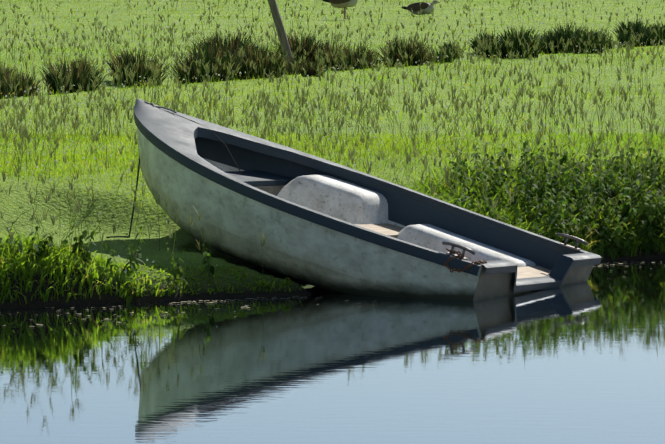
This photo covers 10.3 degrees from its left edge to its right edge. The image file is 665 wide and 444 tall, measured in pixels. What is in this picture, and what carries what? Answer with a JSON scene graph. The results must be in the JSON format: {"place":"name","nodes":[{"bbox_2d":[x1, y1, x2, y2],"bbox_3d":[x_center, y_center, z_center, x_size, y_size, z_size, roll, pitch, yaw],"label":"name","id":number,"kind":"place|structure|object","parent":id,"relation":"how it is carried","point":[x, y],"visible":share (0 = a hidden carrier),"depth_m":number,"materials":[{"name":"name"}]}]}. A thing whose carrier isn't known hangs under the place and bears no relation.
{"place":"outdoors","nodes":[
{"label":"outdoors","id":0,"kind":"place"},
{"bbox_2d":[0,259,664,443],"bbox_3d":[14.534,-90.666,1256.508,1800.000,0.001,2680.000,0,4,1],"label":"canal water","id":1,"kind":"structure","parent":0,"point":[580,363],"depth_m":14.17,"materials":[{"name":"blue liquid"}]},
{"bbox_2d":[4,261,653,326],"bbox_3d":[0.344,0.320,17.461,6.330,0.001,1.106,-3,5,-38],"label":"floating debris","id":2,"kind":"object","parent":1,"relation":"on","point":[271,299],"visible":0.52,"depth_m":16.87,"materials":[{"name":"plant"}]},
{"bbox_2d":[0,0,664,308],"bbox_3d":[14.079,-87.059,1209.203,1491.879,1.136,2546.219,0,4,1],"label":"meadow ground","id":3,"kind":"structure","parent":0,"point":[23,222],"depth_m":28.26,"materials":[{"name":"green plant"}]},
{"bbox_2d":[1,89,109,98],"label":"trench water","id":4,"kind":"structure","parent":3,"relation":"on","point":[44,94],"depth_m":32.86,"materials":[{"name":"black liquid"}]},
{"bbox_2d":[0,214,214,302],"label":"weeds","id":5,"kind":"object","parent":3,"relation":"on","point":[137,253],"depth_m":16.88,"materials":[{"name":"green plant"}]},
{"bbox_2d":[106,155,139,237],"bbox_3d":[-1.004,-0.257,18.334,0.100,0.659,0.372,2,5,24],"label":"painter rope","id":6,"kind":"object","parent":3,"relation":"on","point":[133,206],"visible":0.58,"depth_m":18.27,"materials":[{"name":"fabric"}]},
{"bbox_2d":[0,227,293,302],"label":"edge grass","id":7,"kind":"structure","parent":3,"relation":"on","point":[100,260],"depth_m":16.83,"materials":[{"name":"green plant"}]},
{"bbox_2d":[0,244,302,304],"bbox_3d":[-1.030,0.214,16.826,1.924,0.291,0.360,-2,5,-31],"label":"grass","id":8,"kind":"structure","parent":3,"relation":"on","point":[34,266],"depth_m":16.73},
{"bbox_2d":[0,26,440,97],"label":"trench rushes","id":9,"kind":"object","parent":3,"relation":"on","point":[307,45],"visible":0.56,"depth_m":34.65,"materials":[{"name":"green plant"}]},
{"bbox_2d":[185,25,259,58],"bbox_3d":[-1.041,-1.670,36.778,0.978,0.590,0.978,0,4,1],"label":"grass tuft","id":10,"kind":"object","parent":3,"relation":"on","point":[236,41],"visible":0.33,"depth_m":36.73,"materials":[{"name":"green plant"}]},
{"bbox_2d":[268,0,294,63],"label":"fence post","id":11,"kind":"object","parent":3,"relation":"on","point":[280,30],"visible":0.42,"depth_m":38.35,"materials":[{"name":"grey wood"}]},
{"bbox_2d":[0,0,662,35],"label":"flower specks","id":12,"kind":"object","parent":3,"relation":"on","point":[359,2],"visible":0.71,"depth_m":64.28,"materials":[{"name":"green plant"}]},
{"bbox_2d":[0,31,663,112],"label":"flower specks","id":13,"kind":"object","parent":3,"relation":"on","point":[324,69],"visible":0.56,"depth_m":34.10,"materials":[{"name":"green plant"}]},
{"bbox_2d":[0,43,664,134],"bbox_3d":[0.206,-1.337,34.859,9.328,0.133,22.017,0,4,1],"label":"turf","id":14,"kind":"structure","parent":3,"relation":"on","point":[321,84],"depth_m":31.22,"materials":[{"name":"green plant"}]},
{"bbox_2d":[0,91,664,271],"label":"seed stalks","id":15,"kind":"object","parent":3,"relation":"on","point":[467,146],"visible":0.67,"depth_m":21.43,"materials":[{"name":"green plant"}]},
{"bbox_2d":[0,0,664,46],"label":"turf","id":16,"kind":"structure","parent":3,"relation":"on","point":[313,17],"depth_m":65.83,"materials":[{"name":"green plant"}]},
{"bbox_2d":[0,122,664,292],"bbox_3d":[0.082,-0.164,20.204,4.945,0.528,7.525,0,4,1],"label":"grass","id":17,"kind":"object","parent":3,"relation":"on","point":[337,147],"visible":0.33,"depth_m":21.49,"materials":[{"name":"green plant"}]},
{"bbox_2d":[0,107,664,271],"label":"flower specks","id":18,"kind":"object","parent":3,"relation":"on","point":[287,144],"visible":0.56,"depth_m":22.09,"materials":[{"name":"green plant"}]},
{"bbox_2d":[0,26,664,133],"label":"seed stalks","id":19,"kind":"object","parent":3,"relation":"on","point":[158,98],"visible":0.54,"depth_m":31.47,"materials":[{"name":"green plant"}]},
{"bbox_2d":[0,81,664,249],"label":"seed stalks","id":20,"kind":"object","parent":3,"relation":"on","point":[24,133],"visible":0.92,"depth_m":20.94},
{"bbox_2d":[0,22,664,113],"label":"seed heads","id":21,"kind":"object","parent":3,"relation":"on","point":[330,79],"visible":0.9,"depth_m":32.24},
{"bbox_2d":[0,0,664,38],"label":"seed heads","id":22,"kind":"object","parent":3,"relation":"on","point":[322,11],"visible":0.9,"depth_m":56.81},
{"bbox_2d":[2,0,664,45],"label":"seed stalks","id":23,"kind":"object","parent":3,"relation":"on","point":[325,17],"visible":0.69,"depth_m":59.63,"materials":[{"name":"green plant"}]},
{"bbox_2d":[323,0,356,18],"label":"bird","id":24,"kind":"object","parent":3,"relation":"on","point":[342,3],"visible":0.94,"depth_m":63.05},
{"bbox_2d":[134,99,601,300],"bbox_3d":[-0.030,-0.019,17.979,2.398,0.556,1.402,18,11,28],"label":"rowboat","id":25,"kind":"object","parent":3,"relation":"on","point":[324,224],"visible":1,"depth_m":17.78,"materials":[{"name":"grey wood"}]},
{"bbox_2d":[401,0,439,14],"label":"bird","id":26,"kind":"object","parent":3,"relation":"on","point":[416,7],"visible":0.92,"depth_m":66.89},
{"bbox_2d":[364,142,664,225],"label":"tall grass","id":27,"kind":"structure","parent":3,"relation":"on","point":[441,195],"depth_m":19.72,"materials":[{"name":"green plant"}]},
{"bbox_2d":[427,18,664,63],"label":"grass tufts","id":28,"kind":"object","parent":3,"relation":"on","point":[637,28],"visible":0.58,"depth_m":43.25,"materials":[{"name":"green plant"}]},
{"bbox_2d":[446,138,647,229],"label":"nettles","id":29,"kind":"object","parent":3,"relation":"on","point":[493,183],"depth_m":19.36,"materials":[{"name":"green plant"}]},
{"bbox_2d":[431,148,664,257],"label":"edge grass","id":30,"kind":"structure","parent":3,"relation":"on","point":[625,235],"depth_m":19.12,"materials":[{"name":"green plant"}]},
{"bbox_2d":[515,148,664,261],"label":"nettles","id":31,"kind":"object","parent":3,"relation":"on","point":[563,207],"depth_m":19.24,"materials":[{"name":"green plant"}]}
]}

